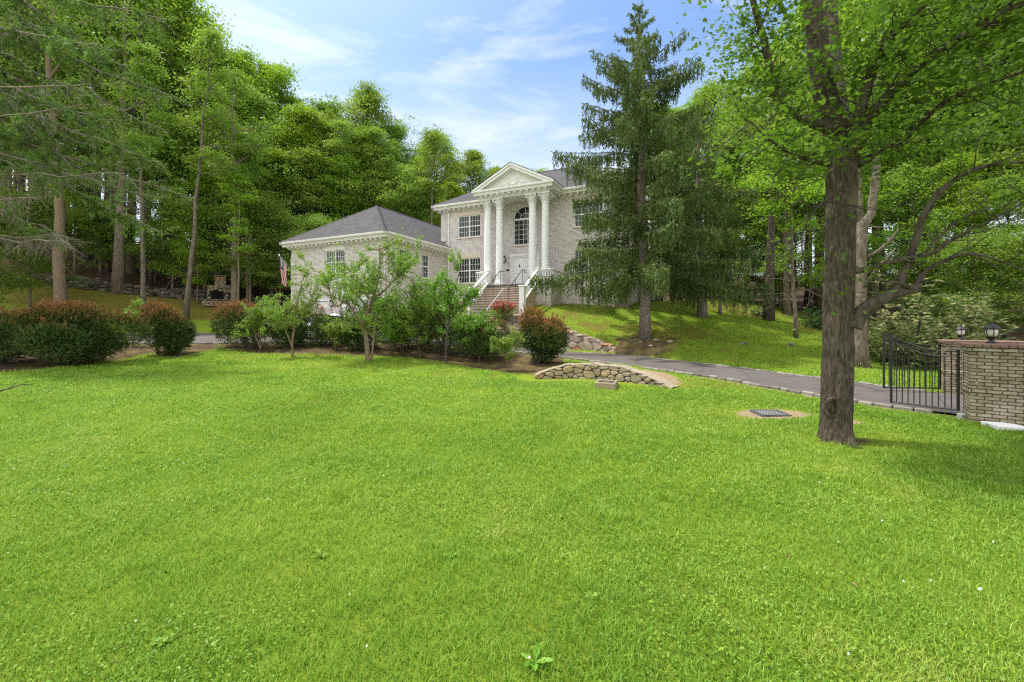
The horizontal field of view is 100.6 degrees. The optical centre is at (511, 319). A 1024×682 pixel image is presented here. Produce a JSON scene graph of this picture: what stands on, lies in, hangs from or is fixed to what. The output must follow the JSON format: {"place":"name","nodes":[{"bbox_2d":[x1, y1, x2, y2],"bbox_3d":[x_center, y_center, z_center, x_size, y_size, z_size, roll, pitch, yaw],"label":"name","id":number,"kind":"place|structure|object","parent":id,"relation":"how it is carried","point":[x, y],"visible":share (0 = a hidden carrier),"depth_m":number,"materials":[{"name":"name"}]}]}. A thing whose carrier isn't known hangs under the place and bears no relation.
{"place":"outdoors","nodes":[
{"label":"outdoors","id":0,"kind":"place"},
{"bbox_2d":[0,239,1023,681],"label":"ground","id":1,"kind":"structure","parent":0,"point":[498,363],"depth_m":4.28,"materials":[{"name":"green plant"}]},
{"bbox_2d":[0,201,50,307],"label":"understory tree","id":2,"kind":"object","parent":1,"relation":"on","point":[15,282],"visible":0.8,"depth_m":30.55,"materials":[{"name":"green plant"}]},
{"bbox_2d":[0,81,112,272],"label":"broadleaf tree","id":3,"kind":"object","parent":1,"relation":"on","point":[77,147],"visible":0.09,"depth_m":38.56,"materials":[{"name":"green plant"}]},
{"bbox_2d":[0,184,121,306],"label":"understory tree","id":4,"kind":"object","parent":1,"relation":"on","point":[36,206],"visible":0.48,"depth_m":33.94,"materials":[{"name":"green plant"}]},
{"bbox_2d":[20,148,130,273],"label":"broadleaf tree","id":5,"kind":"object","parent":1,"relation":"on","point":[76,182],"visible":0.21,"depth_m":39.67,"materials":[{"name":"green plant"}]},
{"bbox_2d":[0,296,152,365],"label":"yew shrub","id":6,"kind":"object","parent":1,"relation":"on","point":[71,332],"visible":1,"depth_m":15.12,"materials":[{"name":"green plant"}]},
{"bbox_2d":[0,0,154,268],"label":"broadleaf tree","id":7,"kind":"object","parent":1,"relation":"on","point":[56,74],"visible":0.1,"depth_m":39.50,"materials":[{"name":"green plant"}]},
{"bbox_2d":[0,0,156,304],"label":"broadleaf tree","id":8,"kind":"object","parent":1,"relation":"on","point":[59,283],"visible":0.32,"depth_m":30.75,"materials":[{"name":"green plant"}]},
{"bbox_2d":[10,95,183,271],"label":"broadleaf tree","id":9,"kind":"object","parent":1,"relation":"on","point":[105,227],"visible":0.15,"depth_m":40.77,"materials":[{"name":"green plant"}]},
{"bbox_2d":[0,0,195,277],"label":"hemlock tree","id":10,"kind":"object","parent":1,"relation":"on","point":[13,117],"visible":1,"depth_m":16.16,"materials":[{"name":"green plant"}]},
{"bbox_2d":[71,209,128,273],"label":"understory tree","id":11,"kind":"object","parent":1,"relation":"on","point":[99,251],"visible":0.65,"depth_m":40.64,"materials":[{"name":"green plant"}]},
{"bbox_2d":[62,0,188,294],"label":"broadleaf tree","id":12,"kind":"object","parent":1,"relation":"on","point":[118,280],"visible":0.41,"depth_m":38.49,"materials":[{"name":"green plant"}]},
{"bbox_2d":[85,38,183,313],"bbox_3d":[-29.419,-10.755,33.314,6.123,22.373,6.010,0,0,41],"label":"broadleaf tree","id":13,"kind":"object","parent":1,"relation":"on","point":[146,69],"visible":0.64,"depth_m":33.24,"materials":[{"name":"green plant"}]},
{"bbox_2d":[36,0,235,273],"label":"broadleaf tree","id":14,"kind":"object","parent":1,"relation":"on","point":[130,266],"visible":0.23,"depth_m":40.99,"materials":[{"name":"green plant"}]},
{"bbox_2d":[67,123,207,285],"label":"broadleaf tree","id":15,"kind":"object","parent":1,"relation":"on","point":[153,177],"visible":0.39,"depth_m":40.13,"materials":[{"name":"green plant"}]},
{"bbox_2d":[0,274,284,304],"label":"dry stone wall","id":16,"kind":"structure","parent":1,"relation":"on","point":[99,284],"depth_m":38.57,"materials":[{"name":"grey stone"}]},
{"bbox_2d":[57,0,238,278],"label":"broadleaf tree","id":17,"kind":"object","parent":1,"relation":"on","point":[174,7],"visible":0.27,"depth_m":42.71,"materials":[{"name":"green plant"}]},
{"bbox_2d":[128,189,205,287],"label":"understory tree","id":18,"kind":"object","parent":1,"relation":"on","point":[155,264],"visible":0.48,"depth_m":39.46,"materials":[{"name":"green plant"}]},
{"bbox_2d":[136,298,199,354],"bbox_3d":[-14.677,0.334,18.448,2.532,2.590,2.206,0,0,0],"label":"yew shrub","id":19,"kind":"object","parent":1,"relation":"on","point":[169,328],"visible":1,"depth_m":17.87,"materials":[{"name":"green plant"}]},
{"bbox_2d":[135,108,247,285],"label":"broadleaf tree","id":20,"kind":"object","parent":1,"relation":"on","point":[185,140],"visible":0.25,"depth_m":41.87,"materials":[{"name":"green plant"}]},
{"bbox_2d":[156,220,227,303],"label":"understory tree","id":21,"kind":"object","parent":1,"relation":"on","point":[188,230],"visible":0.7,"depth_m":38.15,"materials":[{"name":"green plant"}]},
{"bbox_2d":[116,13,278,275],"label":"broadleaf tree","id":22,"kind":"object","parent":1,"relation":"on","point":[172,54],"visible":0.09,"depth_m":43.17,"materials":[{"name":"green plant"}]},
{"bbox_2d":[172,200,250,281],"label":"understory tree","id":23,"kind":"object","parent":1,"relation":"on","point":[220,247],"visible":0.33,"depth_m":39.49,"materials":[{"name":"green plant"}]},
{"bbox_2d":[166,25,260,319],"bbox_3d":[-23.920,-11.484,34.416,6.394,23.679,5.857,0,0,-31],"label":"broadleaf tree","id":24,"kind":"object","parent":1,"relation":"on","point":[209,33],"visible":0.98,"depth_m":33.84,"materials":[{"name":"green plant"}]},
{"bbox_2d":[148,81,281,274],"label":"broadleaf tree","id":25,"kind":"object","parent":1,"relation":"on","point":[204,184],"visible":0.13,"depth_m":41.03,"materials":[{"name":"green plant"}]},
{"bbox_2d":[200,275,244,306],"bbox_3d":[-26.230,-2.433,38.757,3.300,3.200,1.300,0,0,-12],"label":"outdoor fireplace","id":26,"kind":"object","parent":1,"relation":"on","point":[217,294],"visible":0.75,"depth_m":38.44,"materials":[{"name":"beige stone"}]},
{"bbox_2d":[144,120,309,267],"bbox_3d":[-26.188,-10.615,40.414,13.679,17.846,10.745,0,0,-8],"label":"broadleaf tree","id":27,"kind":"object","parent":1,"relation":"on","point":[205,167],"visible":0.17,"depth_m":39.30,"materials":[{"name":"green plant"}]},
{"bbox_2d":[184,65,286,303],"bbox_3d":[-23.475,-11.022,37.059,6.048,21.536,8.406,0,0,5],"label":"broadleaf tree","id":28,"kind":"object","parent":1,"relation":"on","point":[233,89],"visible":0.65,"depth_m":36.50,"materials":[{"name":"green plant"}]},
{"bbox_2d":[167,42,303,277],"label":"broadleaf tree","id":29,"kind":"object","parent":1,"relation":"on","point":[243,57],"visible":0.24,"depth_m":44.83,"materials":[{"name":"green plant"}]},
{"bbox_2d":[210,171,263,302],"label":"broadleaf tree","id":30,"kind":"object","parent":1,"relation":"on","point":[239,182],"visible":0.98,"depth_m":34.42,"materials":[{"name":"green plant"}]},
{"bbox_2d":[216,131,281,305],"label":"broadleaf tree","id":31,"kind":"object","parent":1,"relation":"on","point":[250,164],"visible":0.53,"depth_m":37.04,"materials":[{"name":"green plant"}]},
{"bbox_2d":[208,298,290,349],"bbox_3d":[-12.769,0.246,21.072,4.103,2.658,2.829,0,0,0],"label":"yew shrub","id":32,"kind":"object","parent":1,"relation":"on","point":[233,310],"visible":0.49,"depth_m":20.45,"materials":[{"name":"green plant"}]},
{"bbox_2d":[176,82,323,259],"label":"broadleaf tree","id":33,"kind":"object","parent":1,"relation":"on","point":[264,102],"visible":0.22,"depth_m":43.36,"materials":[{"name":"green plant"}]},
{"bbox_2d":[197,185,303,304],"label":"understory tree","id":34,"kind":"object","parent":1,"relation":"on","point":[263,252],"visible":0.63,"depth_m":36.94,"materials":[{"name":"green plant"}]},
{"bbox_2d":[217,144,302,296],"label":"broadleaf tree","id":35,"kind":"object","parent":1,"relation":"on","point":[273,173],"visible":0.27,"depth_m":41.26,"materials":[{"name":"green plant"}]},
{"bbox_2d":[229,288,298,350],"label":"sapling","id":36,"kind":"object","parent":1,"relation":"on","point":[255,314],"visible":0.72,"depth_m":19.86,"materials":[{"name":"green plant"}]},
{"bbox_2d":[224,59,317,254],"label":"broadleaf tree","id":37,"kind":"object","parent":1,"relation":"on","point":[277,74],"visible":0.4,"depth_m":46.47,"materials":[{"name":"green plant"}]},
{"bbox_2d":[219,117,333,253],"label":"broadleaf tree","id":38,"kind":"object","parent":1,"relation":"on","point":[296,129],"visible":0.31,"depth_m":43.35,"materials":[{"name":"green plant"}]},
{"bbox_2d":[241,204,317,305],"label":"understory tree","id":39,"kind":"object","parent":1,"relation":"on","point":[285,218],"visible":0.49,"depth_m":38.39,"materials":[{"name":"green plant"}]},
{"bbox_2d":[255,265,324,356],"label":"fruit tree","id":40,"kind":"object","parent":1,"relation":"on","point":[275,312],"visible":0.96,"depth_m":18.14,"materials":[{"name":"green plant"}]},
{"bbox_2d":[241,140,340,271],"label":"broadleaf tree","id":41,"kind":"object","parent":1,"relation":"on","point":[308,160],"visible":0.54,"depth_m":42.28,"materials":[{"name":"green plant"}]},
{"bbox_2d":[268,300,327,347],"bbox_3d":[-10.690,0.190,21.268,2.948,2.528,3.068,0,0,0],"label":"yew shrub","id":42,"kind":"object","parent":1,"relation":"on","point":[299,328],"visible":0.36,"depth_m":20.66,"materials":[{"name":"green plant"}]},
{"bbox_2d":[263,100,338,221],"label":"broadleaf tree","id":43,"kind":"object","parent":1,"relation":"on","point":[307,116],"visible":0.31,"depth_m":44.62,"materials":[{"name":"green plant"}]},
{"bbox_2d":[295,310,344,346],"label":"yew shrub","id":44,"kind":"object","parent":1,"relation":"on","point":[317,332],"visible":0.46,"depth_m":20.87,"materials":[{"name":"green plant"}]},
{"bbox_2d":[277,109,381,225],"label":"broadleaf tree","id":45,"kind":"object","parent":1,"relation":"on","point":[323,127],"visible":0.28,"depth_m":45.00,"materials":[{"name":"green plant"}]},
{"bbox_2d":[299,93,360,218],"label":"broadleaf tree","id":46,"kind":"object","parent":1,"relation":"on","point":[323,106],"visible":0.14,"depth_m":48.66,"materials":[{"name":"green plant"}]},
{"bbox_2d":[319,119,365,217],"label":"broadleaf tree","id":47,"kind":"object","parent":1,"relation":"on","point":[339,124],"visible":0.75,"depth_m":44.17,"materials":[{"name":"green plant"}]},
{"bbox_2d":[314,151,371,220],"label":"broadleaf tree","id":48,"kind":"object","parent":1,"relation":"on","point":[333,204],"visible":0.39,"depth_m":44.10,"materials":[{"name":"green plant"}]},
{"bbox_2d":[325,304,378,350],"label":"yew shrub","id":49,"kind":"object","parent":1,"relation":"on","point":[358,343],"visible":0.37,"depth_m":20.00,"materials":[{"name":"green plant"}]},
{"bbox_2d":[287,227,423,360],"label":"fruit tree","id":50,"kind":"object","parent":1,"relation":"on","point":[358,289],"visible":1,"depth_m":17.50,"materials":[{"name":"green plant"}]},
{"bbox_2d":[334,125,398,207],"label":"broadleaf tree","id":51,"kind":"object","parent":1,"relation":"on","point":[372,132],"visible":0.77,"depth_m":45.41,"materials":[{"name":"green plant"}]},
{"bbox_2d":[320,80,424,218],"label":"broadleaf tree","id":52,"kind":"object","parent":1,"relation":"on","point":[366,103],"visible":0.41,"depth_m":49.52,"materials":[{"name":"green plant"}]},
{"bbox_2d":[328,120,417,220],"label":"broadleaf tree","id":53,"kind":"object","parent":1,"relation":"on","point":[363,137],"visible":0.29,"depth_m":46.63,"materials":[{"name":"green plant"}]},
{"bbox_2d":[351,140,411,212],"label":"broadleaf tree","id":54,"kind":"object","parent":1,"relation":"on","point":[390,157],"visible":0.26,"depth_m":46.48,"materials":[{"name":"green plant"}]},
{"bbox_2d":[361,303,418,355],"bbox_3d":[-5.299,0.393,19.327,2.535,2.652,2.424,0,0,0],"label":"leafy bush","id":55,"kind":"object","parent":1,"relation":"on","point":[397,334],"visible":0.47,"depth_m":18.98,"materials":[{"name":"green plant"}]},
{"bbox_2d":[364,116,433,217],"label":"broadleaf tree","id":56,"kind":"object","parent":1,"relation":"on","point":[396,133],"visible":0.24,"depth_m":50.17,"materials":[{"name":"green plant"}]},
{"bbox_2d":[366,160,440,225],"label":"broadleaf tree","id":57,"kind":"object","parent":1,"relation":"on","point":[401,179],"visible":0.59,"depth_m":45.14,"materials":[{"name":"green plant"}]},
{"bbox_2d":[377,274,442,357],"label":"fruit tree","id":58,"kind":"object","parent":1,"relation":"on","point":[406,315],"visible":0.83,"depth_m":18.42,"materials":[{"name":"green plant"}]},
{"bbox_2d":[401,156,442,224],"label":"broadleaf tree","id":59,"kind":"object","parent":1,"relation":"on","point":[414,160],"visible":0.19,"depth_m":49.29,"materials":[{"name":"green plant"}]},
{"bbox_2d":[403,124,472,223],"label":"broadleaf tree","id":60,"kind":"object","parent":1,"relation":"on","point":[434,137],"visible":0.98,"depth_m":44.01,"materials":[{"name":"green plant"}]},
{"bbox_2d":[409,298,470,355],"bbox_3d":[-3.283,0.353,19.951,3.640,2.808,2.900,0,0,0],"label":"yew shrub","id":61,"kind":"object","parent":1,"relation":"on","point":[436,318],"visible":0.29,"depth_m":19.69,"materials":[{"name":"green plant"}]},
{"bbox_2d":[415,248,483,362],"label":"fruit tree","id":62,"kind":"object","parent":1,"relation":"on","point":[451,289],"visible":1,"depth_m":17.24,"materials":[{"name":"green plant"}]},
{"bbox_2d":[279,162,650,334],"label":"brick house","id":63,"kind":"structure","parent":1,"relation":"on","point":[511,227],"depth_m":28.26,"materials":[{"name":"beige brick"}]},
{"bbox_2d":[456,210,481,239],"bbox_3d":[-3.132,-6.940,31.191,2.200,1.960,0.210,0,0,25],"label":"window","id":64,"kind":"structure","parent":63,"relation":"in","point":[468,226],"depth_m":31.23,"materials":[{"name":"glass"}]},
{"bbox_2d":[456,253,481,284],"bbox_3d":[-3.132,-3.690,31.191,2.200,2.200,0.210,0,0,25],"label":"window","id":65,"kind":"structure","parent":63,"relation":"in","point":[470,265],"depth_m":31.22,"materials":[{"name":"glass"}]},
{"bbox_2d":[512,206,537,246],"bbox_3d":[0.903,-6.460,29.288,1.940,2.760,0.210,0,0,25],"label":"window","id":66,"kind":"structure","parent":63,"relation":"in","point":[521,217],"depth_m":29.47,"materials":[{"name":"glass"}]},
{"bbox_2d":[439,147,495,192],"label":"broadleaf tree","id":67,"kind":"object","parent":1,"relation":"on","point":[477,167],"visible":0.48,"depth_m":52.90,"materials":[{"name":"green plant"}]},
{"bbox_2d":[445,305,499,361],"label":"sapling","id":68,"kind":"object","parent":1,"relation":"on","point":[474,323],"visible":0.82,"depth_m":17.84,"materials":[{"name":"green plant"}]},
{"bbox_2d":[451,317,511,358],"bbox_3d":[-1.296,0.806,18.598,2.650,2.056,2.900,0,0,0],"label":"yew shrub","id":69,"kind":"object","parent":1,"relation":"on","point":[485,352],"visible":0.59,"depth_m":18.09,"materials":[{"name":"green plant"}]},
{"bbox_2d":[488,325,526,370],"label":"sapling","id":70,"kind":"object","parent":1,"relation":"on","point":[509,341],"visible":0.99,"depth_m":15.91,"materials":[{"name":"green plant"}]},
{"bbox_2d":[0,363,1023,681],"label":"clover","id":71,"kind":"object","parent":1,"relation":"on","point":[840,643],"depth_m":3.74,"materials":[{"name":"green plant"}]},
{"bbox_2d":[131,341,932,413],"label":"kerb","id":72,"kind":"structure","parent":1,"relation":"on","point":[899,407],"depth_m":13.76,"materials":[{"name":"concrete"}]},
{"bbox_2d":[515,304,569,363],"bbox_3d":[1.208,0.614,17.368,2.247,2.641,1.944,0,0,17],"label":"yew shrub","id":73,"kind":"object","parent":1,"relation":"on","point":[547,338],"visible":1,"depth_m":17.32,"materials":[{"name":"green plant"}]},
{"bbox_2d":[485,314,615,351],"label":"retaining wall","id":74,"kind":"structure","parent":1,"relation":"on","point":[577,340],"depth_m":22.24,"materials":[{"name":"beige stone"}]},
{"bbox_2d":[535,362,679,388],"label":"culvert wall","id":75,"kind":"structure","parent":1,"relation":"on","point":[619,373],"depth_m":13.87,"materials":[{"name":"stone"}]},
{"bbox_2d":[529,1,774,339],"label":"spruce tree","id":76,"kind":"object","parent":1,"relation":"on","point":[652,268],"visible":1,"depth_m":20.03,"materials":[{"name":"green plant"}]},
{"bbox_2d":[651,73,751,297],"bbox_3d":[15.736,-10.127,34.465,7.995,17.699,8.326,0,0,44],"label":"broadleaf tree","id":77,"kind":"object","parent":1,"relation":"on","point":[714,104],"visible":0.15,"depth_m":33.10,"materials":[{"name":"green plant"}]},
{"bbox_2d":[668,110,760,318],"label":"spruce tree","id":78,"kind":"object","parent":1,"relation":"on","point":[702,312],"visible":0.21,"depth_m":24.05,"materials":[{"name":"green plant"}]},
{"bbox_2d":[692,161,764,299],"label":"broadleaf tree","id":79,"kind":"object","parent":1,"relation":"on","point":[723,169],"visible":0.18,"depth_m":29.11,"materials":[{"name":"green plant"}]},
{"bbox_2d":[694,96,790,301],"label":"broadleaf tree","id":80,"kind":"object","parent":1,"relation":"on","point":[731,152],"visible":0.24,"depth_m":30.32,"materials":[{"name":"green plant"}]},
{"bbox_2d":[685,55,825,321],"bbox_3d":[15.118,-7.421,24.466,9.954,15.530,7.219,1,0,-10],"label":"broadleaf tree","id":81,"kind":"object","parent":1,"relation":"on","point":[768,314],"visible":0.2,"depth_m":24.45,"materials":[{"name":"green plant"}]},
{"bbox_2d":[723,117,825,338],"bbox_3d":[13.184,-4.213,20.575,5.545,10.831,5.583,0,0,28],"label":"broadleaf tree","id":82,"kind":"object","parent":1,"relation":"on","point":[791,201],"visible":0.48,"depth_m":20.65,"materials":[{"name":"green plant"}]},
{"bbox_2d":[738,88,825,315],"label":"broadleaf tree","id":83,"kind":"object","parent":1,"relation":"on","point":[787,309],"visible":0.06,"depth_m":26.68,"materials":[{"name":"green plant"}]},
{"bbox_2d":[750,165,824,293],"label":"broadleaf tree","id":84,"kind":"object","parent":1,"relation":"on","point":[805,209],"visible":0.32,"depth_m":26.54,"materials":[{"name":"green plant"}]},
{"bbox_2d":[732,0,911,311],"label":"broadleaf tree","id":85,"kind":"object","parent":1,"relation":"on","point":[818,300],"visible":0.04,"depth_m":29.73,"materials":[{"name":"green plant"}]},
{"bbox_2d":[670,0,1023,445],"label":"maple tree","id":86,"kind":"object","parent":1,"relation":"on","point":[845,137],"visible":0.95,"depth_m":6.54,"materials":[{"name":"green plant"}]},
{"bbox_2d":[795,148,936,291],"bbox_3d":[20.053,-4.878,24.197,6.750,10.911,6.515,0,0,37],"label":"broadleaf tree","id":87,"kind":"object","parent":1,"relation":"on","point":[872,240],"visible":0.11,"depth_m":23.70,"materials":[{"name":"green plant"}]},
{"bbox_2d":[777,0,963,367],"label":"broadleaf tree","id":88,"kind":"object","parent":1,"relation":"on","point":[862,354],"visible":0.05,"depth_m":15.40,"materials":[{"name":"green plant"}]},
{"bbox_2d":[789,0,968,320],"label":"broadleaf tree","id":89,"kind":"object","parent":1,"relation":"on","point":[875,315],"visible":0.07,"depth_m":26.78,"materials":[{"name":"green plant"}]},
{"bbox_2d":[862,160,982,326],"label":"broadleaf tree","id":90,"kind":"object","parent":1,"relation":"on","point":[905,210],"visible":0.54,"depth_m":23.41,"materials":[{"name":"green plant"}]},
{"bbox_2d":[878,241,974,319],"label":"understory tree","id":91,"kind":"object","parent":1,"relation":"on","point":[924,248],"visible":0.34,"depth_m":21.72,"materials":[{"name":"green plant"}]},
{"bbox_2d":[850,3,1023,324],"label":"broadleaf tree","id":92,"kind":"object","parent":1,"relation":"on","point":[936,160],"visible":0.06,"depth_m":25.36,"materials":[{"name":"green plant"}]},
{"bbox_2d":[857,0,1023,331],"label":"broadleaf tree","id":93,"kind":"object","parent":1,"relation":"on","point":[995,157],"visible":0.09,"depth_m":23.94,"materials":[{"name":"green plant"}]},
{"bbox_2d":[867,269,1021,369],"bbox_3d":[15.617,-0.031,15.690,6.148,3.807,5.078,0,0,0],"label":"rhododendron","id":94,"kind":"object","parent":1,"relation":"on","point":[924,337],"visible":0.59,"depth_m":15.30,"materials":[{"name":"green plant"}]},
{"bbox_2d":[890,146,1023,308],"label":"broadleaf tree","id":95,"kind":"object","parent":1,"relation":"on","point":[954,190],"visible":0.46,"depth_m":21.67,"materials":[{"name":"green plant"}]},
{"bbox_2d":[907,0,1023,261],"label":"broadleaf tree","id":96,"kind":"object","parent":1,"relation":"on","point":[1014,144],"visible":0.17,"depth_m":24.11,"materials":[{"name":"green plant"}]},
{"bbox_2d":[915,229,1023,335],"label":"understory tree","id":97,"kind":"object","parent":1,"relation":"on","point":[981,246],"visible":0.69,"depth_m":19.41,"materials":[{"name":"green plant"}]},
{"bbox_2d":[937,339,1023,394],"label":"gate pier","id":98,"kind":"structure","parent":1,"relation":"on","point":[949,344],"depth_m":11.43,"materials":[{"name":"white brick"}]},
{"bbox_2d":[883,332,940,388],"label":"iron gate","id":99,"kind":"structure","parent":98,"relation":"attached to","point":[884,339],"depth_m":11.66,"materials":[{"name":"black metal"}]},
{"bbox_2d":[941,167,1023,340],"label":"broadleaf tree","id":100,"kind":"object","parent":1,"relation":"on","point":[1002,187],"visible":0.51,"depth_m":19.90,"materials":[{"name":"green plant"}]},
{"bbox_2d":[952,228,1023,328],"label":"understory tree","id":101,"kind":"object","parent":1,"relation":"on","point":[1020,246],"visible":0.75,"depth_m":18.28,"materials":[{"name":"green plant"}]},
{"bbox_2d":[958,342,1023,425],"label":"brick wall","id":102,"kind":"structure","parent":1,"relation":"on","point":[992,386],"depth_m":8.17,"materials":[{"name":"white brick"}]},
{"bbox_2d":[890,334,959,410],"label":"iron gate","id":103,"kind":"structure","parent":102,"relation":"attached to","point":[957,351],"depth_m":9.30,"materials":[{"name":"black metal"}]},
{"bbox_2d":[12,0,1023,275],"label":"sky","id":104,"kind":"structure","parent":0,"point":[502,78],"materials":[{"name":"blue"}]},
{"bbox_2d":[111,333,962,413],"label":"driveway","id":105,"kind":"structure","parent":0,"point":[871,393],"depth_m":13.80,"materials":[{"name":"grey asphalt"}]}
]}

